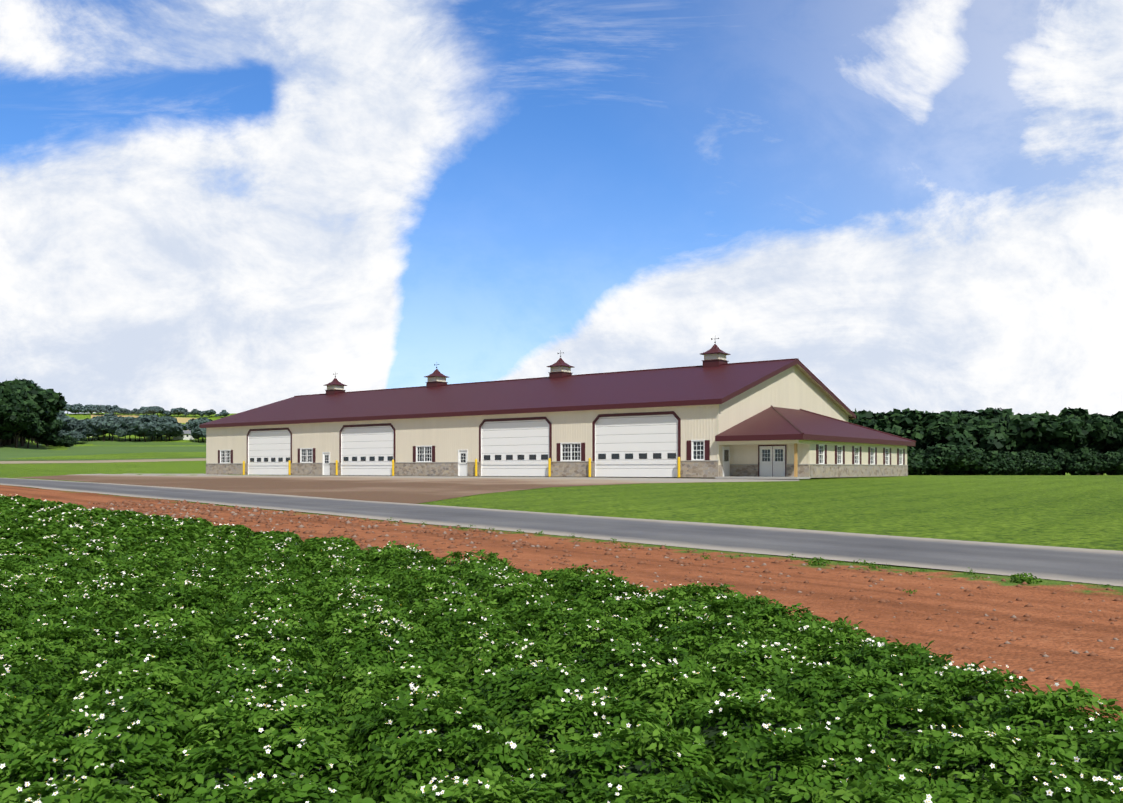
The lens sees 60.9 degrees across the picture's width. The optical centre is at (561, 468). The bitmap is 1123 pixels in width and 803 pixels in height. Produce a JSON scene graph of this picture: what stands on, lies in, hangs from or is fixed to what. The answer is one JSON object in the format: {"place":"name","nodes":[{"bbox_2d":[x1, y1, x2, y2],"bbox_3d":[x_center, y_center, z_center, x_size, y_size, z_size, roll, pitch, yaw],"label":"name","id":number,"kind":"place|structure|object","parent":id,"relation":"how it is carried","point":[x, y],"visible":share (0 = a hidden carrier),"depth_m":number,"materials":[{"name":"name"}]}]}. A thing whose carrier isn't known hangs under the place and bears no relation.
{"place":"outdoors","nodes":[
{"label":"outdoors","id":0,"kind":"place"},
{"bbox_2d":[0,440,205,460],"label":"meadow","id":1,"kind":"structure","parent":0,"point":[7,453],"depth_m":264.87,"materials":[{"name":"green plant"}]},
{"bbox_2d":[0,458,205,463],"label":"road","id":2,"kind":"structure","parent":0,"point":[101,461],"depth_m":147.58,"materials":[{"name":"beige"}]},
{"bbox_2d":[91,414,139,417],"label":"wheat field","id":3,"kind":"structure","parent":0,"point":[93,415],"depth_m":986.67,"materials":[{"name":"beige plant"}]},
{"bbox_2d":[91,407,102,414],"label":"tree","id":4,"kind":"object","parent":3,"relation":"on","point":[97,410],"visible":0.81,"depth_m":986.75,"materials":[{"name":"green plant"}]},
{"bbox_2d":[96,405,107,414],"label":"tree","id":5,"kind":"object","parent":3,"relation":"on","point":[101,406],"visible":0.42,"depth_m":989.21,"materials":[{"name":"green plant"}]},
{"bbox_2d":[114,408,125,413],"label":"tree","id":6,"kind":"object","parent":3,"relation":"on","point":[119,410],"visible":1,"depth_m":985.88,"materials":[{"name":"green plant"}]},
{"bbox_2d":[174,417,196,422],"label":"wheat field","id":7,"kind":"structure","parent":0,"point":[181,420],"depth_m":942.43,"materials":[{"name":"beige plant"}]},
{"bbox_2d":[0,485,1122,720],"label":"field soil","id":8,"kind":"structure","parent":0,"point":[1054,621],"depth_m":11.69,"materials":[{"name":"brown soil"}]},
{"bbox_2d":[0,495,1122,802],"bbox_3d":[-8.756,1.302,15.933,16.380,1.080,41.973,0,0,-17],"label":"potato stems","id":9,"kind":"object","parent":8,"relation":"on","point":[710,731],"visible":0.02,"depth_m":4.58,"materials":[{"name":"green plant"}]},
{"bbox_2d":[0,494,1122,802],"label":"potato flower petals","id":10,"kind":"object","parent":9,"relation":"in","point":[268,750],"visible":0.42,"depth_m":5.35,"materials":[{"name":"white plant"}]},
{"bbox_2d":[1,494,1122,802],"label":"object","id":11,"kind":"object","parent":9,"relation":"on","point":[411,688],"visible":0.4,"depth_m":5.42,"materials":[{"name":"yellow"}]},
{"bbox_2d":[67,498,1121,681],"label":"headland clods","id":12,"kind":"object","parent":8,"relation":"on","point":[261,519],"visible":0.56,"depth_m":18.30,"materials":[{"name":"brown soil"}]},
{"bbox_2d":[89,501,1118,671],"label":"headland stones","id":13,"kind":"object","parent":8,"relation":"on","point":[538,545],"visible":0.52,"depth_m":17.73,"materials":[{"name":"brown stone"}]},
{"bbox_2d":[283,511,1122,594],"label":"verge weeds","id":14,"kind":"object","parent":8,"relation":"on","point":[1020,578],"visible":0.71,"depth_m":14.31,"materials":[{"name":"green plant"}]},
{"bbox_2d":[0,413,1122,583],"bbox_3d":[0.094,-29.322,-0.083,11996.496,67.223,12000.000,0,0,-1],"label":"grass lawn","id":15,"kind":"structure","parent":0,"point":[1076,511],"depth_m":33.15,"materials":[{"name":"green plant"}]},
{"bbox_2d":[0,410,17,431],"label":"tree","id":16,"kind":"object","parent":15,"relation":"on","point":[3,427],"visible":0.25,"depth_m":246.43,"materials":[{"name":"green plant"}]},
{"bbox_2d":[0,378,26,387],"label":"tree","id":17,"kind":"object","parent":15,"relation":"on","point":[16,381],"visible":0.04,"depth_m":285.85,"materials":[{"name":"green plant"}]},
{"bbox_2d":[0,398,28,446],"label":"tree","id":18,"kind":"object","parent":15,"relation":"on","point":[8,412],"visible":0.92,"depth_m":246.34,"materials":[{"name":"green plant"}]},
{"bbox_2d":[0,384,35,445],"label":"tree","id":19,"kind":"object","parent":15,"relation":"on","point":[7,392],"visible":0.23,"depth_m":253.75,"materials":[{"name":"green plant"}]},
{"bbox_2d":[0,399,39,447],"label":"tree","id":20,"kind":"object","parent":15,"relation":"on","point":[31,422],"visible":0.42,"depth_m":250.91,"materials":[{"name":"green plant"}]},
{"bbox_2d":[0,383,43,445],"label":"tree","id":21,"kind":"object","parent":15,"relation":"on","point":[34,398],"visible":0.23,"depth_m":264.02,"materials":[{"name":"green plant"}]},
{"bbox_2d":[13,379,33,439],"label":"tree","id":22,"kind":"object","parent":15,"relation":"on","point":[25,381],"depth_m":343.21,"materials":[{"name":"green plant"}]},
{"bbox_2d":[4,379,44,389],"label":"tree","id":23,"kind":"object","parent":15,"relation":"on","point":[32,381],"depth_m":778.42,"materials":[{"name":"green plant"}]},
{"bbox_2d":[17,420,44,447],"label":"tree","id":24,"kind":"object","parent":15,"relation":"on","point":[39,431],"visible":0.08,"depth_m":262.77,"materials":[{"name":"green plant"}]},
{"bbox_2d":[20,381,45,443],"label":"tree","id":25,"kind":"object","parent":15,"relation":"on","point":[31,386],"visible":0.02,"depth_m":312.88,"materials":[{"name":"green plant"}]},
{"bbox_2d":[20,391,49,445],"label":"tree","id":26,"kind":"object","parent":15,"relation":"on","point":[45,408],"visible":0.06,"depth_m":273.66,"materials":[{"name":"green plant"}]},
{"bbox_2d":[23,420,55,447],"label":"tree","id":27,"kind":"object","parent":15,"relation":"on","point":[47,436],"visible":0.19,"depth_m":283.79,"materials":[{"name":"green plant"}]},
{"bbox_2d":[24,400,59,444],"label":"tree","id":28,"kind":"object","parent":15,"relation":"on","point":[51,415],"visible":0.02,"depth_m":291.38,"materials":[{"name":"green plant"}]},
{"bbox_2d":[35,389,67,410],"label":"tree","id":29,"kind":"object","parent":15,"relation":"on","point":[55,399],"visible":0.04,"depth_m":313.06,"materials":[{"name":"green plant"}]},
{"bbox_2d":[40,436,65,446],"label":"tree","id":30,"kind":"object","parent":15,"relation":"on","point":[59,441],"visible":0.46,"depth_m":342.57,"materials":[{"name":"green plant"}]},
{"bbox_2d":[47,419,62,445],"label":"tree","id":31,"kind":"object","parent":15,"relation":"on","point":[56,425],"visible":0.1,"depth_m":340.13,"materials":[{"name":"green plant"}]},
{"bbox_2d":[58,429,66,436],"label":"tree","id":32,"kind":"object","parent":15,"relation":"on","point":[62,431],"visible":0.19,"depth_m":730.34,"materials":[{"name":"green plant"}]},
{"bbox_2d":[55,413,71,430],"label":"tree","id":33,"kind":"object","parent":15,"relation":"on","point":[64,419],"depth_m":731.09,"materials":[{"name":"green plant"}]},
{"bbox_2d":[57,435,78,447],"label":"tree","id":34,"kind":"object","parent":15,"relation":"on","point":[69,441],"visible":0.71,"depth_m":346.58,"materials":[{"name":"green plant"}]},
{"bbox_2d":[65,417,80,430],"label":"tree","id":35,"kind":"object","parent":15,"relation":"on","point":[74,422],"visible":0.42,"depth_m":749.23,"materials":[{"name":"green plant"}]},
{"bbox_2d":[61,430,86,440],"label":"tree","id":36,"kind":"object","parent":15,"relation":"on","point":[77,435],"visible":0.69,"depth_m":726.62,"materials":[{"name":"green plant"}]},
{"bbox_2d":[68,406,81,414],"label":"tree","id":37,"kind":"object","parent":15,"relation":"on","point":[75,410],"visible":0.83,"depth_m":992.73,"materials":[{"name":"green plant"}]},
{"bbox_2d":[70,403,83,413],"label":"tree","id":38,"kind":"object","parent":15,"relation":"on","point":[79,406],"visible":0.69,"depth_m":997.21,"materials":[{"name":"green plant"}]},
{"bbox_2d":[74,418,98,440],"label":"tree","id":39,"kind":"object","parent":15,"relation":"on","point":[83,425],"visible":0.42,"depth_m":746.46,"materials":[{"name":"green plant"}]},
{"bbox_2d":[81,405,92,414],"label":"tree","id":40,"kind":"object","parent":15,"relation":"on","point":[86,408],"visible":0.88,"depth_m":992.73,"materials":[{"name":"green plant"}]},
{"bbox_2d":[80,419,105,440],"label":"tree","id":41,"kind":"object","parent":15,"relation":"on","point":[87,431],"visible":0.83,"depth_m":743.43,"materials":[{"name":"green plant"}]},
{"bbox_2d":[86,415,108,440],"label":"tree","id":42,"kind":"object","parent":15,"relation":"on","point":[95,422],"visible":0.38,"depth_m":743.21,"materials":[{"name":"green plant"}]},
{"bbox_2d":[104,413,113,439],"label":"tree","id":43,"kind":"object","parent":15,"relation":"on","point":[109,414],"visible":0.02,"depth_m":758.04,"materials":[{"name":"green plant"}]},
{"bbox_2d":[98,415,120,440],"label":"tree","id":44,"kind":"object","parent":15,"relation":"on","point":[113,419],"visible":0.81,"depth_m":743.00,"materials":[{"name":"green plant"}]},
{"bbox_2d":[109,405,119,414],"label":"tree","id":45,"kind":"object","parent":15,"relation":"on","point":[114,407],"visible":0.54,"depth_m":993.17,"materials":[{"name":"green plant"}]},
{"bbox_2d":[105,416,127,440],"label":"tree","id":46,"kind":"object","parent":15,"relation":"on","point":[118,418],"visible":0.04,"depth_m":750.13,"materials":[{"name":"green plant"}]},
{"bbox_2d":[114,418,128,440],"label":"tree","id":47,"kind":"object","parent":15,"relation":"on","point":[120,432],"visible":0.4,"depth_m":742.40,"materials":[{"name":"green plant"}]},
{"bbox_2d":[118,416,135,440],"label":"tree","id":48,"kind":"object","parent":15,"relation":"on","point":[128,421],"visible":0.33,"depth_m":742.34,"materials":[{"name":"green plant"}]},
{"bbox_2d":[125,417,147,440],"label":"tree","id":49,"kind":"object","parent":15,"relation":"on","point":[131,432],"visible":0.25,"depth_m":743.19,"materials":[{"name":"green plant"}]},
{"bbox_2d":[128,414,157,441],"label":"tree","id":50,"kind":"object","parent":15,"relation":"on","point":[146,427],"visible":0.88,"depth_m":740.61,"materials":[{"name":"green plant"}]},
{"bbox_2d":[149,414,159,440],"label":"tree","id":51,"kind":"object","parent":15,"relation":"on","point":[155,418],"visible":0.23,"depth_m":752.23,"materials":[{"name":"green plant"}]},
{"bbox_2d":[155,407,164,415],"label":"tree","id":52,"kind":"object","parent":15,"relation":"on","point":[160,410],"visible":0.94,"depth_m":978.86,"materials":[{"name":"green plant"}]},
{"bbox_2d":[154,416,181,440],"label":"tree","id":53,"kind":"object","parent":15,"relation":"on","point":[168,426],"visible":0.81,"depth_m":744.12,"materials":[{"name":"green plant"}]},
{"bbox_2d":[156,417,183,440],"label":"tree","id":54,"kind":"object","parent":15,"relation":"on","point":[179,432],"visible":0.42,"depth_m":751.49,"materials":[{"name":"green plant"}]},
{"bbox_2d":[170,408,181,416],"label":"tree","id":55,"kind":"object","parent":15,"relation":"on","point":[178,410],"visible":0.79,"depth_m":971.40,"materials":[{"name":"green plant"}]},
{"bbox_2d":[173,430,193,439],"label":"farmhouse","id":56,"kind":"object","parent":15,"relation":"on","point":[187,434],"visible":0.56,"depth_m":762.09,"materials":[{"name":"white"}]},
{"bbox_2d":[181,409,188,416],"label":"tree","id":57,"kind":"object","parent":15,"relation":"on","point":[185,412],"visible":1,"depth_m":968.35,"materials":[{"name":"green plant"}]},
{"bbox_2d":[190,409,198,414],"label":"tree","id":58,"kind":"object","parent":15,"relation":"on","point":[194,411],"visible":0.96,"depth_m":968.48,"materials":[{"name":"green plant"}]},
{"bbox_2d":[191,429,199,442],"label":"tree","id":59,"kind":"object","parent":15,"relation":"on","point":[195,435],"visible":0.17,"depth_m":742.10,"materials":[{"name":"green plant"}]},
{"bbox_2d":[187,417,207,441],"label":"tree","id":60,"kind":"object","parent":15,"relation":"on","point":[192,422],"visible":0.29,"depth_m":740.41,"materials":[{"name":"green plant"}]},
{"bbox_2d":[191,419,212,437],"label":"tree","id":61,"kind":"object","parent":15,"relation":"on","point":[201,432],"visible":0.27,"depth_m":735.41,"materials":[{"name":"green plant"}]},
{"bbox_2d":[204,410,214,417],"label":"tree","id":62,"kind":"object","parent":15,"relation":"on","point":[209,412],"visible":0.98,"depth_m":964.29,"materials":[{"name":"green plant"}]},
{"bbox_2d":[220,410,229,416],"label":"tree","id":63,"kind":"object","parent":15,"relation":"on","point":[224,413],"visible":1,"depth_m":960.22,"materials":[{"name":"green plant"}]},
{"bbox_2d":[14,473,798,503],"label":"apron gravel","id":64,"kind":"structure","parent":15,"relation":"on","point":[407,489],"depth_m":53.67,"materials":[{"name":"gravel"}]},
{"bbox_2d":[199,338,915,478],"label":"barn","id":65,"kind":"structure","parent":64,"relation":"on","point":[716,415],"depth_m":74.88,"materials":[{"name":"beige metal"}]},
{"bbox_2d":[0,478,1122,585],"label":"farm road","id":66,"kind":"structure","parent":0,"point":[1094,566],"depth_m":19.42,"materials":[{"name":"grey asphalt"}]},
{"bbox_2d":[0,0,1122,415],"label":"sky","id":67,"kind":"structure","parent":0,"point":[232,206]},
{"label":"forest floor","id":68,"kind":"structure","parent":0,"visible":0},
{"bbox_2d":[853,408,878,429],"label":"tree","id":69,"kind":"object","parent":68,"relation":"on","point":[861,416],"visible":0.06,"depth_m":281.29,"materials":[{"name":"green plant"}]},
{"bbox_2d":[871,412,884,421],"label":"tree","id":70,"kind":"object","parent":68,"relation":"on","point":[876,416],"visible":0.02,"depth_m":282.15,"materials":[{"name":"green plant"}]},
{"bbox_2d":[859,408,940,450],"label":"tree","id":71,"kind":"object","parent":68,"relation":"on","point":[896,422],"visible":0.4,"depth_m":277.42,"materials":[{"name":"green plant"}]},
{"bbox_2d":[907,446,927,474],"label":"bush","id":72,"kind":"object","parent":68,"relation":"on","point":[914,465],"visible":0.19,"depth_m":254.82,"materials":[{"name":"green plant"}]},
{"bbox_2d":[908,456,931,474],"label":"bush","id":73,"kind":"object","parent":68,"relation":"on","point":[926,470],"visible":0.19,"depth_m":257.69,"materials":[{"name":"green plant"}]},
{"bbox_2d":[900,408,958,451],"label":"tree","id":74,"kind":"object","parent":68,"relation":"on","point":[917,416],"visible":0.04,"depth_m":277.65,"materials":[{"name":"green plant"}]},
{"bbox_2d":[916,451,943,474],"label":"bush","id":75,"kind":"object","parent":68,"relation":"on","point":[933,472],"visible":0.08,"depth_m":262.92,"materials":[{"name":"green plant"}]},
{"bbox_2d":[912,416,977,474],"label":"tree","id":76,"kind":"object","parent":68,"relation":"on","point":[946,433],"visible":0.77,"depth_m":272.02,"materials":[{"name":"green plant"}]},
{"bbox_2d":[915,443,977,474],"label":"bush","id":77,"kind":"object","parent":68,"relation":"on","point":[936,452],"visible":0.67,"depth_m":256.81,"materials":[{"name":"green plant"}]},
{"bbox_2d":[939,447,970,474],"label":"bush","id":78,"kind":"object","parent":68,"relation":"on","point":[962,472],"visible":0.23,"depth_m":258.08,"materials":[{"name":"green plant"}]},
{"bbox_2d":[940,410,978,442],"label":"tree","id":79,"kind":"object","parent":68,"relation":"on","point":[969,429],"visible":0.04,"depth_m":277.04,"materials":[{"name":"green plant"}]},
{"bbox_2d":[943,445,987,474],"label":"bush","id":80,"kind":"object","parent":68,"relation":"on","point":[978,464],"visible":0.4,"depth_m":256.73,"materials":[{"name":"green plant"}]},
{"bbox_2d":[962,412,976,473],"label":"tree","id":81,"kind":"object","parent":68,"relation":"on","point":[969,414],"depth_m":296.54,"materials":[{"name":"green plant"}]},
{"bbox_2d":[960,410,982,474],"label":"tree","id":82,"kind":"object","parent":68,"relation":"on","point":[964,411],"depth_m":304.09,"materials":[{"name":"green plant"}]},
{"bbox_2d":[963,415,990,430],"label":"tree","id":83,"kind":"object","parent":68,"relation":"on","point":[980,419],"visible":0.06,"depth_m":276.30,"materials":[{"name":"green plant"}]},
{"bbox_2d":[965,447,990,474],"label":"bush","id":84,"kind":"object","parent":68,"relation":"on","point":[983,450],"depth_m":263.19,"materials":[{"name":"green plant"}]},
{"bbox_2d":[970,407,1013,451],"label":"tree","id":85,"kind":"object","parent":68,"relation":"on","point":[991,412],"visible":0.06,"depth_m":282.90,"materials":[{"name":"green plant"}]},
{"bbox_2d":[972,417,1015,452],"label":"tree","id":86,"kind":"object","parent":68,"relation":"on","point":[992,435],"visible":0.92,"depth_m":272.14,"materials":[{"name":"green plant"}]},
{"bbox_2d":[973,451,1018,474],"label":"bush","id":87,"kind":"object","parent":68,"relation":"on","point":[987,468],"visible":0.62,"depth_m":256.85,"materials":[{"name":"green plant"}]},
{"bbox_2d":[989,452,1023,474],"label":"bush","id":88,"kind":"object","parent":68,"relation":"on","point":[1013,470],"visible":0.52,"depth_m":256.79,"materials":[{"name":"green plant"}]},
{"bbox_2d":[1001,452,1028,474],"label":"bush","id":89,"kind":"object","parent":68,"relation":"on","point":[1021,461],"visible":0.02,"depth_m":258.76,"materials":[{"name":"green plant"}]},
{"bbox_2d":[1006,413,1048,451],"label":"tree","id":90,"kind":"object","parent":68,"relation":"on","point":[1028,445],"visible":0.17,"depth_m":273.02,"materials":[{"name":"green plant"}]},
{"bbox_2d":[1016,450,1044,474],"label":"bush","id":91,"kind":"object","parent":68,"relation":"on","point":[1027,456],"visible":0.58,"depth_m":257.86,"materials":[{"name":"green plant"}]},
{"bbox_2d":[1021,455,1059,474],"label":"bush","id":92,"kind":"object","parent":68,"relation":"on","point":[1048,466],"visible":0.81,"depth_m":256.53,"materials":[{"name":"green plant"}]},
{"bbox_2d":[1003,410,1088,453],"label":"tree","id":93,"kind":"object","parent":68,"relation":"on","point":[1039,427],"visible":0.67,"depth_m":270.10,"materials":[{"name":"green plant"}]},
{"bbox_2d":[1035,452,1059,474],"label":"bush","id":94,"kind":"object","parent":68,"relation":"on","point":[1052,458],"visible":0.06,"depth_m":263.37,"materials":[{"name":"green plant"}]},
{"bbox_2d":[1046,448,1071,474],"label":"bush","id":95,"kind":"object","parent":68,"relation":"on","point":[1061,454],"visible":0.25,"depth_m":265.96,"materials":[{"name":"green plant"}]},
{"bbox_2d":[1039,415,1096,474],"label":"tree","id":96,"kind":"object","parent":68,"relation":"on","point":[1083,429],"visible":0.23,"depth_m":268.88,"materials":[{"name":"green plant"}]},
{"bbox_2d":[1058,407,1100,453],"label":"tree","id":97,"kind":"object","parent":68,"relation":"on","point":[1080,415],"visible":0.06,"depth_m":279.15,"materials":[{"name":"green plant"}]},
{"bbox_2d":[1063,447,1100,474],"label":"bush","id":98,"kind":"object","parent":68,"relation":"on","point":[1084,449],"visible":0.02,"depth_m":266.72,"materials":[{"name":"green plant"}]},
{"bbox_2d":[1065,450,1107,474],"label":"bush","id":99,"kind":"object","parent":68,"relation":"on","point":[1087,462],"visible":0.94,"depth_m":258.70,"materials":[{"name":"green plant"}]},
{"bbox_2d":[1089,413,1100,474],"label":"tree","id":100,"kind":"object","parent":68,"relation":"on","point":[1096,415],"depth_m":297.81,"materials":[{"name":"green plant"}]},
{"bbox_2d":[1081,416,1122,474],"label":"tree","id":101,"kind":"object","parent":68,"relation":"on","point":[1109,432],"visible":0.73,"depth_m":271.31,"materials":[{"name":"green plant"}]},
{"bbox_2d":[1097,451,1122,474],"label":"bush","id":102,"kind":"object","parent":68,"relation":"on","point":[1114,460],"visible":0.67,"depth_m":258.39,"materials":[{"name":"green plant"}]},
{"bbox_2d":[1103,414,1122,452],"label":"tree","id":103,"kind":"object","parent":68,"relation":"on","point":[1118,420],"visible":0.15,"depth_m":278.97,"materials":[{"name":"green plant"}]},
{"bbox_2d":[1109,411,1122,420],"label":"tree","id":104,"kind":"object","parent":68,"relation":"on","point":[1112,416],"depth_m":297.37,"materials":[{"name":"green plant"}]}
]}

